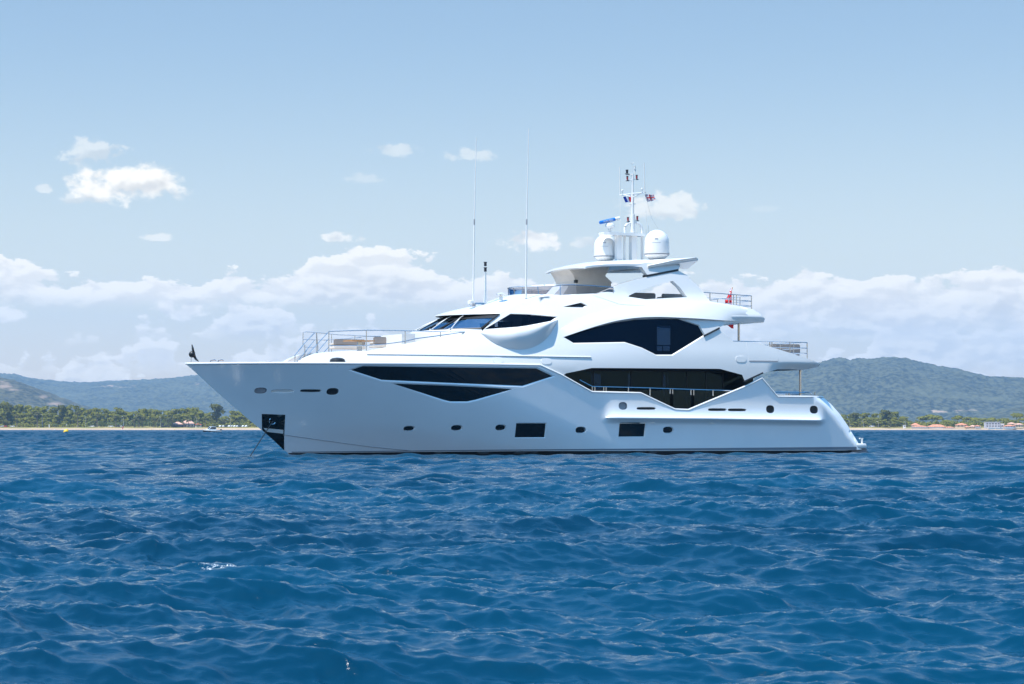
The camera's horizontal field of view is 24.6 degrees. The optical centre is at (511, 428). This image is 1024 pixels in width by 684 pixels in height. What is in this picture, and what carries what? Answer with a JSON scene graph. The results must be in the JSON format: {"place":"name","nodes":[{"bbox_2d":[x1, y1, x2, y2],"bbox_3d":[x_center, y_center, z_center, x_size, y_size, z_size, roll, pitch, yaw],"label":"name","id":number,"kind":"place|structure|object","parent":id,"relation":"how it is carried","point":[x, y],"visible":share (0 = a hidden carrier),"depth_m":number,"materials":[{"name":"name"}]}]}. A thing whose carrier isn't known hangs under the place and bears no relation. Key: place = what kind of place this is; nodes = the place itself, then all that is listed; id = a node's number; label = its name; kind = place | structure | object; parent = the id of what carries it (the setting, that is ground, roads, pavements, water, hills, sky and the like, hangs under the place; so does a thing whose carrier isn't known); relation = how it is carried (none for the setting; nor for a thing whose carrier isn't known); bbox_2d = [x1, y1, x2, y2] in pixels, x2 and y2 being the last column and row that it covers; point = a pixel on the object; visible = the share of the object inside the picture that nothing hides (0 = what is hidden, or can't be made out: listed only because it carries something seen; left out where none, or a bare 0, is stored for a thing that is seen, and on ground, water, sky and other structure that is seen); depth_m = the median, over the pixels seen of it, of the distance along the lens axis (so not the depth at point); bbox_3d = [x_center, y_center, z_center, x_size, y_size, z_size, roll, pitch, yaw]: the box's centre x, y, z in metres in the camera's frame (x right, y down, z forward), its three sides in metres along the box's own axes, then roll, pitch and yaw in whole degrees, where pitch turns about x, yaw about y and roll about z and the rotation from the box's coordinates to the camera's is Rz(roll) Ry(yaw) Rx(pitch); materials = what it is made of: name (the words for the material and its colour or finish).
{"place":"outdoors","nodes":[
{"label":"outdoors","id":0,"kind":"place"},
{"bbox_2d":[0,377,122,421],"bbox_3d":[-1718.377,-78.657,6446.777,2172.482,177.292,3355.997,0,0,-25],"label":"hills","id":1,"kind":"structure","parent":0,"point":[14,392],"depth_m":5719.36,"materials":[{"name":"green plant"}]},
{"bbox_2d":[0,373,237,421],"bbox_3d":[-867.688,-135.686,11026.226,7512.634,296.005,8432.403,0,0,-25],"label":"hills","id":2,"kind":"structure","parent":0,"point":[185,392],"depth_m":9091.86,"materials":[{"name":"green plant"}]},
{"bbox_2d":[0,430,1023,683],"bbox_3d":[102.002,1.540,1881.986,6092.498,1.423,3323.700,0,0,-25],"label":"sea","id":3,"kind":"structure","parent":0,"point":[228,556],"depth_m":25.32,"materials":[{"name":"liquid"}]},
{"bbox_2d":[203,426,221,431],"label":"motorboat","id":4,"kind":"object","parent":3,"relation":"on","point":[211,429],"visible":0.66,"depth_m":739.25,"materials":[{"name":"white plastic"}]},
{"bbox_2d":[185,128,866,455],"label":"motor yacht","id":5,"kind":"object","parent":3,"relation":"on","point":[583,358],"visible":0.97,"depth_m":127.20,"materials":[{"name":"white plastic"}]},
{"bbox_2d":[189,345,198,361],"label":"anchor ball","id":6,"kind":"object","parent":5,"relation":"attached to","point":[192,354],"visible":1,"depth_m":121.67,"materials":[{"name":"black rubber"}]},
{"bbox_2d":[250,421,272,455],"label":"anchor chain","id":7,"kind":"object","parent":5,"relation":"attached to","point":[261,438],"visible":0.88,"depth_m":122.49,"materials":[{"name":"grey metal"}]},
{"bbox_2d":[329,339,364,349],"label":"sofa","id":8,"kind":"object","parent":5,"relation":"on","point":[338,342],"visible":0.69,"depth_m":126.70,"materials":[{"name":"beige fabric"}]},
{"bbox_2d":[343,340,374,350],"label":"lounge table","id":9,"kind":"object","parent":5,"relation":"on","point":[359,342],"visible":0.84,"depth_m":124.98,"materials":[{"name":"brown wood"}]},
{"bbox_2d":[369,337,385,347],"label":"sofa","id":10,"kind":"object","parent":5,"relation":"on","point":[380,340],"visible":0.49,"depth_m":127.00,"materials":[{"name":"beige fabric"}]},
{"bbox_2d":[391,383,512,402],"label":"lower hull window","id":11,"kind":"structure","parent":5,"relation":"in","point":[450,393],"depth_m":124.06,"materials":[{"name":"black glass"}]},
{"bbox_2d":[349,365,555,386],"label":"upper hull window","id":12,"kind":"structure","parent":5,"relation":"in","point":[457,375],"depth_m":123.88,"materials":[{"name":"black glass"}]},
{"bbox_2d":[486,314,556,328],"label":"bridge side window","id":13,"kind":"structure","parent":5,"relation":"in","point":[511,320],"depth_m":126.46,"materials":[{"name":"black glass"}]},
{"bbox_2d":[514,423,546,437],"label":"square hull window","id":14,"kind":"structure","parent":5,"relation":"in","point":[523,430],"depth_m":126.14,"materials":[{"name":"black glass"}]},
{"bbox_2d":[564,303,586,307],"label":"vent window","id":15,"kind":"structure","parent":5,"relation":"in","point":[580,305],"depth_m":128.09,"materials":[{"name":"black glass"}]},
{"bbox_2d":[623,196,630,202],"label":"courtesy flag","id":16,"kind":"object","parent":5,"relation":"attached to","point":[627,199],"visible":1,"depth_m":133.54,"materials":[{"name":"fabric"}]},
{"bbox_2d":[618,422,646,436],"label":"square hull window","id":17,"kind":"structure","parent":5,"relation":"in","point":[625,430],"depth_m":128.50,"materials":[{"name":"black glass"}]},
{"bbox_2d":[564,318,704,355],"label":"saloon window","id":18,"kind":"structure","parent":5,"relation":"in","point":[657,336],"depth_m":129.03,"materials":[{"name":"black glass"}]},
{"bbox_2d":[629,293,655,298],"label":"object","id":19,"kind":"object","parent":5,"relation":"on","point":[645,295],"visible":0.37,"depth_m":132.35,"materials":[{"name":"grey glass"}]},
{"bbox_2d":[645,194,655,201],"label":"house flag","id":20,"kind":"object","parent":5,"relation":"attached to","point":[650,197],"visible":1,"depth_m":131.77,"materials":[{"name":"fabric"}]},
{"bbox_2d":[564,369,750,408],"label":"saloon window","id":21,"kind":"structure","parent":5,"relation":"in","point":[652,378],"depth_m":130.55,"materials":[{"name":"black glass"}]},
{"bbox_2d":[656,294,682,298],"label":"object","id":22,"kind":"object","parent":5,"relation":"on","point":[671,295],"visible":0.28,"depth_m":133.09,"materials":[{"name":"grey glass"}]},
{"bbox_2d":[725,287,733,328],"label":"red ensign","id":23,"kind":"object","parent":5,"relation":"attached to","point":[730,301],"visible":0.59,"depth_m":137.61,"materials":[{"name":"fabric"}]},
{"bbox_2d":[770,344,799,355],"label":"sofa","id":24,"kind":"object","parent":5,"relation":"on","point":[791,349],"visible":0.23,"depth_m":137.56,"materials":[{"name":"beige fabric"}]},
{"bbox_2d":[0,428,1023,429],"bbox_3d":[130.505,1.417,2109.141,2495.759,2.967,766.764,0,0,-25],"label":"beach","id":25,"kind":"structure","parent":0,"point":[260,429],"depth_m":2016.11,"materials":[{"name":"beige sand"}]},
{"bbox_2d":[927,424,945,427],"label":"villa","id":26,"kind":"object","parent":25,"relation":"on","point":[936,426],"visible":1,"depth_m":2050.00,"materials":[{"name":"ceramic"}]},
{"bbox_2d":[955,423,966,427],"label":"villa","id":27,"kind":"object","parent":25,"relation":"on","point":[961,425],"visible":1,"depth_m":2052.00,"materials":[{"name":"ceramic"}]},
{"bbox_2d":[984,422,999,427],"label":"apartment block","id":28,"kind":"structure","parent":25,"relation":"on","point":[991,424],"depth_m":2056.00,"materials":[{"name":"grey"}]},
{"bbox_2d":[1013,423,1023,427],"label":"villa","id":29,"kind":"object","parent":25,"relation":"on","point":[1018,425],"visible":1,"depth_m":2054.00,"materials":[{"name":"ceramic"}]},
{"bbox_2d":[0,423,1023,427],"bbox_3d":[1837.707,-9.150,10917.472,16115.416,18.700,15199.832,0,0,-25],"label":"ground","id":30,"kind":"structure","parent":0,"point":[257,427],"depth_m":2042.15,"materials":[{"name":"beige sand"}]},
{"bbox_2d":[0,411,6,424],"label":"pine tree","id":31,"kind":"object","parent":30,"relation":"on","point":[2,414],"visible":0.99,"depth_m":2064.86,"materials":[{"name":"green plant"}]},
{"bbox_2d":[2,402,13,426],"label":"pine tree","id":32,"kind":"object","parent":30,"relation":"on","point":[8,414],"visible":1,"depth_m":2050.95,"materials":[{"name":"green plant"}]},
{"bbox_2d":[11,410,17,423],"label":"pine tree","id":33,"kind":"object","parent":30,"relation":"on","point":[14,412],"visible":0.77,"depth_m":2079.01,"materials":[{"name":"green plant"}]},
{"bbox_2d":[13,405,20,422],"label":"pine tree","id":34,"kind":"object","parent":30,"relation":"on","point":[17,408],"visible":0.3,"depth_m":2118.21,"materials":[{"name":"green plant"}]},
{"bbox_2d":[15,413,23,423],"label":"pine tree","id":35,"kind":"object","parent":30,"relation":"on","point":[20,419],"visible":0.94,"depth_m":2061.59,"materials":[{"name":"green plant"}]},
{"bbox_2d":[18,404,23,413],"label":"pine tree","id":36,"kind":"object","parent":30,"relation":"on","point":[21,407],"visible":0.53,"depth_m":2125.88,"materials":[{"name":"green plant"}]},
{"bbox_2d":[22,405,31,417],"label":"pine tree","id":37,"kind":"object","parent":30,"relation":"on","point":[26,407],"visible":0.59,"depth_m":2119.59,"materials":[{"name":"green plant"}]},
{"bbox_2d":[24,413,32,422],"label":"pine tree","id":38,"kind":"object","parent":30,"relation":"on","point":[29,415],"visible":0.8,"depth_m":2076.93,"materials":[{"name":"green plant"}]},
{"bbox_2d":[30,417,38,424],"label":"pine tree","id":39,"kind":"object","parent":30,"relation":"on","point":[34,421],"visible":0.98,"depth_m":2058.18,"materials":[{"name":"green plant"}]},
{"bbox_2d":[31,409,41,422],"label":"pine tree","id":40,"kind":"object","parent":30,"relation":"on","point":[34,411],"visible":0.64,"depth_m":2076.73,"materials":[{"name":"green plant"}]},
{"bbox_2d":[38,414,47,424],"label":"pine tree","id":41,"kind":"object","parent":30,"relation":"on","point":[44,418],"visible":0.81,"depth_m":2059.47,"materials":[{"name":"green plant"}]},
{"bbox_2d":[41,406,48,423],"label":"pine tree","id":42,"kind":"object","parent":30,"relation":"on","point":[45,410],"visible":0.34,"depth_m":2125.26,"materials":[{"name":"green plant"}]},
{"bbox_2d":[48,406,58,423],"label":"pine tree","id":43,"kind":"object","parent":30,"relation":"on","point":[56,409],"visible":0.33,"depth_m":2117.43,"materials":[{"name":"green plant"}]},
{"bbox_2d":[52,415,58,423],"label":"pine tree","id":44,"kind":"object","parent":30,"relation":"on","point":[55,418],"visible":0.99,"depth_m":2055.54,"materials":[{"name":"green plant"}]},
{"bbox_2d":[57,404,67,424],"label":"pine tree","id":45,"kind":"object","parent":30,"relation":"on","point":[63,410],"visible":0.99,"depth_m":2058.64,"materials":[{"name":"green plant"}]},
{"bbox_2d":[62,417,69,424],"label":"pine tree","id":46,"kind":"object","parent":30,"relation":"on","point":[66,419],"visible":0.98,"depth_m":2057.09,"materials":[{"name":"green plant"}]},
{"bbox_2d":[66,404,73,418],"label":"pine tree","id":47,"kind":"object","parent":30,"relation":"on","point":[68,407],"visible":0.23,"depth_m":2120.55,"materials":[{"name":"green plant"}]},
{"bbox_2d":[67,410,75,423],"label":"pine tree","id":48,"kind":"object","parent":30,"relation":"on","point":[70,414],"visible":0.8,"depth_m":2077.91,"materials":[{"name":"green plant"}]},
{"bbox_2d":[72,405,79,424],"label":"pine tree","id":49,"kind":"object","parent":30,"relation":"on","point":[75,408],"visible":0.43,"depth_m":2108.16,"materials":[{"name":"green plant"}]},
{"bbox_2d":[74,416,82,426],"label":"pine tree","id":50,"kind":"object","parent":30,"relation":"on","point":[79,419],"visible":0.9,"depth_m":2064.20,"materials":[{"name":"green plant"}]},
{"bbox_2d":[81,411,86,421],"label":"pine tree","id":51,"kind":"object","parent":30,"relation":"on","point":[84,414],"visible":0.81,"depth_m":2078.65,"materials":[{"name":"green plant"}]},
{"bbox_2d":[83,416,89,422],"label":"pine tree","id":52,"kind":"object","parent":30,"relation":"on","point":[86,418],"visible":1,"depth_m":2061.92,"materials":[{"name":"green plant"}]},
{"bbox_2d":[88,412,96,424],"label":"pine tree","id":53,"kind":"object","parent":30,"relation":"on","point":[93,416],"visible":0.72,"depth_m":2089.47,"materials":[{"name":"green plant"}]},
{"bbox_2d":[94,413,101,423],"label":"pine tree","id":54,"kind":"object","parent":30,"relation":"on","point":[100,415],"visible":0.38,"depth_m":2084.10,"materials":[{"name":"green plant"}]},
{"bbox_2d":[98,408,104,417],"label":"pine tree","id":55,"kind":"object","parent":30,"relation":"on","point":[101,411],"visible":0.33,"depth_m":2114.79,"materials":[{"name":"green plant"}]},
{"bbox_2d":[100,413,106,426],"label":"pine tree","id":56,"kind":"object","parent":30,"relation":"on","point":[103,418],"visible":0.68,"depth_m":2078.48,"materials":[{"name":"green plant"}]},
{"bbox_2d":[103,409,109,422],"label":"pine tree","id":57,"kind":"object","parent":30,"relation":"on","point":[107,411],"visible":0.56,"depth_m":2115.49,"materials":[{"name":"green plant"}]},
{"bbox_2d":[107,413,119,422],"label":"pine tree","id":58,"kind":"object","parent":30,"relation":"on","point":[111,417],"visible":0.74,"depth_m":2088.78,"materials":[{"name":"green plant"}]},
{"bbox_2d":[111,414,119,420],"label":"pine tree","id":59,"kind":"object","parent":30,"relation":"on","point":[117,419],"visible":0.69,"depth_m":2076.57,"materials":[{"name":"green plant"}]},
{"bbox_2d":[113,407,120,421],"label":"pine tree","id":60,"kind":"object","parent":30,"relation":"on","point":[118,410],"visible":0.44,"depth_m":2108.09,"materials":[{"name":"green plant"}]},
{"bbox_2d":[0,422,256,426],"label":"undergrowth","id":61,"kind":"object","parent":30,"relation":"on","point":[27,424],"visible":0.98,"depth_m":2049.05,"materials":[{"name":"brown plant"}]},
{"bbox_2d":[125,414,132,422],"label":"pine tree","id":62,"kind":"object","parent":30,"relation":"on","point":[128,416],"visible":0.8,"depth_m":2077.61,"materials":[{"name":"green plant"}]},
{"bbox_2d":[137,408,144,421],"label":"pine tree","id":63,"kind":"object","parent":30,"relation":"on","point":[142,411],"visible":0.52,"depth_m":2110.85,"materials":[{"name":"green plant"}]},
{"bbox_2d":[139,413,148,419],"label":"pine tree","id":64,"kind":"object","parent":30,"relation":"on","point":[143,415],"visible":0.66,"depth_m":2084.74,"materials":[{"name":"green plant"}]},
{"bbox_2d":[87,420,203,426],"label":"undergrowth","id":65,"kind":"object","parent":30,"relation":"on","point":[112,423],"visible":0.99,"depth_m":2049.89,"materials":[{"name":"green plant"}]},
{"bbox_2d":[149,409,155,416],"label":"pine tree","id":66,"kind":"object","parent":30,"relation":"on","point":[153,413],"visible":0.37,"depth_m":2115.04,"materials":[{"name":"green plant"}]},
{"bbox_2d":[154,410,164,418],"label":"pine tree","id":67,"kind":"object","parent":30,"relation":"on","point":[157,412],"visible":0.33,"depth_m":2108.64,"materials":[{"name":"green plant"}]},
{"bbox_2d":[165,411,172,422],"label":"pine tree","id":68,"kind":"object","parent":30,"relation":"on","point":[169,413],"visible":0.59,"depth_m":2077.14,"materials":[{"name":"green plant"}]},
{"bbox_2d":[171,408,179,422],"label":"pine tree","id":69,"kind":"object","parent":30,"relation":"on","point":[175,411],"visible":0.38,"depth_m":2110.11,"materials":[{"name":"green plant"}]},
{"bbox_2d":[172,414,179,421],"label":"pine tree","id":70,"kind":"object","parent":30,"relation":"on","point":[176,416],"visible":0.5,"depth_m":2078.36,"materials":[{"name":"green plant"}]},
{"bbox_2d":[171,422,182,427],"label":"beach house","id":71,"kind":"structure","parent":30,"relation":"on","point":[177,425],"depth_m":2042.00,"materials":[{"name":"white wood"}]},
{"bbox_2d":[177,413,183,422],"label":"pine tree","id":72,"kind":"object","parent":30,"relation":"on","point":[180,418],"visible":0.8,"depth_m":2083.11,"materials":[{"name":"green plant"}]},
{"bbox_2d":[181,408,187,417],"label":"pine tree","id":73,"kind":"object","parent":30,"relation":"on","point":[183,410],"visible":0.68,"depth_m":2108.70,"materials":[{"name":"green plant"}]},
{"bbox_2d":[183,420,194,426],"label":"beach house","id":74,"kind":"structure","parent":30,"relation":"on","point":[191,423],"depth_m":2047.00,"materials":[{"name":"ceramic"}]},
{"bbox_2d":[185,407,197,419],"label":"pine tree","id":75,"kind":"object","parent":30,"relation":"on","point":[189,410],"visible":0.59,"depth_m":2106.12,"materials":[{"name":"green plant"}]},
{"bbox_2d":[189,413,195,421],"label":"pine tree","id":76,"kind":"object","parent":30,"relation":"on","point":[192,415],"visible":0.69,"depth_m":2082.25,"materials":[{"name":"green plant"}]},
{"bbox_2d":[192,407,198,422],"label":"pine tree","id":77,"kind":"object","parent":30,"relation":"on","point":[195,410],"visible":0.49,"depth_m":2129.50,"materials":[{"name":"green plant"}]},
{"bbox_2d":[194,411,204,422],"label":"pine tree","id":78,"kind":"object","parent":30,"relation":"on","point":[199,414],"visible":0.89,"depth_m":2084.32,"materials":[{"name":"green plant"}]},
{"bbox_2d":[209,403,225,426],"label":"pine tree","id":79,"kind":"object","parent":30,"relation":"on","point":[216,414],"visible":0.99,"depth_m":2053.86,"materials":[{"name":"green plant"}]},
{"bbox_2d":[220,416,230,424],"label":"pine tree","id":80,"kind":"object","parent":30,"relation":"on","point":[224,417],"visible":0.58,"depth_m":2081.60,"materials":[{"name":"green plant"}]},
{"bbox_2d":[226,414,235,423],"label":"pine tree","id":81,"kind":"object","parent":30,"relation":"on","point":[231,419],"visible":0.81,"depth_m":2083.69,"materials":[{"name":"green plant"}]},
{"bbox_2d":[235,411,243,421],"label":"pine tree","id":82,"kind":"object","parent":30,"relation":"on","point":[240,414],"visible":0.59,"depth_m":2113.61,"materials":[{"name":"green plant"}]},
{"bbox_2d":[849,412,859,426],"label":"pine tree","id":83,"kind":"object","parent":30,"relation":"on","point":[855,416],"visible":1,"depth_m":2064.42,"materials":[{"name":"green plant"}]},
{"bbox_2d":[881,419,888,426],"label":"pine tree","id":84,"kind":"object","parent":30,"relation":"on","point":[885,423],"visible":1,"depth_m":2050.92,"materials":[{"name":"green plant"}]},
{"bbox_2d":[881,409,892,426],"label":"pine tree","id":85,"kind":"object","parent":30,"relation":"on","point":[887,413],"visible":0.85,"depth_m":2067.98,"materials":[{"name":"green plant"}]},
{"bbox_2d":[890,419,897,425],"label":"pine tree","id":86,"kind":"object","parent":30,"relation":"on","point":[894,422],"visible":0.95,"depth_m":2061.02,"materials":[{"name":"green plant"}]},
{"bbox_2d":[891,411,898,421],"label":"pine tree","id":87,"kind":"object","parent":30,"relation":"on","point":[895,414],"visible":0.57,"depth_m":2117.97,"materials":[{"name":"green plant"}]},
{"bbox_2d":[912,425,927,427],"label":"villa","id":88,"kind":"object","parent":30,"relation":"on","point":[919,426],"visible":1,"depth_m":2046.17,"materials":[{"name":"ceramic"}]},
{"bbox_2d":[916,415,929,420],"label":"pine tree","id":89,"kind":"object","parent":30,"relation":"on","point":[926,417],"visible":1,"depth_m":2128.87,"materials":[{"name":"green plant"}]},
{"bbox_2d":[925,414,940,421],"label":"pine tree","id":90,"kind":"object","parent":30,"relation":"on","point":[932,416],"visible":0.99,"depth_m":2139.39,"materials":[{"name":"green plant"}]},
{"bbox_2d":[848,419,1023,426],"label":"undergrowth","id":91,"kind":"object","parent":30,"relation":"on","point":[969,423],"visible":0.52,"depth_m":2083.47,"materials":[{"name":"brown plant"}]},
{"bbox_2d":[951,415,962,420],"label":"pine tree","id":92,"kind":"object","parent":30,"relation":"on","point":[957,417],"visible":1,"depth_m":2139.66,"materials":[{"name":"green plant"}]},
{"bbox_2d":[988,417,998,420],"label":"pine tree","id":93,"kind":"object","parent":30,"relation":"on","point":[992,419],"visible":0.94,"depth_m":2150.40,"materials":[{"name":"green plant"}]},
{"bbox_2d":[1010,412,1023,419],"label":"pine tree","id":94,"kind":"object","parent":30,"relation":"on","point":[1016,415],"visible":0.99,"depth_m":2151.88,"materials":[{"name":"green plant"}]},
{"bbox_2d":[0,0,1023,381],"label":"sky","id":95,"kind":"structure","parent":0,"point":[229,180],"materials":[{"name":"blue"}]},
{"bbox_2d":[753,357,1023,422],"bbox_3d":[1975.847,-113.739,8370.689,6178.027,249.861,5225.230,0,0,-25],"label":"hills","id":96,"kind":"structure","parent":0,"point":[912,390],"depth_m":6518.38,"materials":[{"name":"green plant"}]},
{"bbox_2d":[939,407,1023,422],"bbox_3d":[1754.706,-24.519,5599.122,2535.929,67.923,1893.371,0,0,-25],"label":"hills","id":97,"kind":"structure","parent":0,"point":[1001,413],"depth_m":5265.16,"materials":[{"name":"green plant"}]}
]}

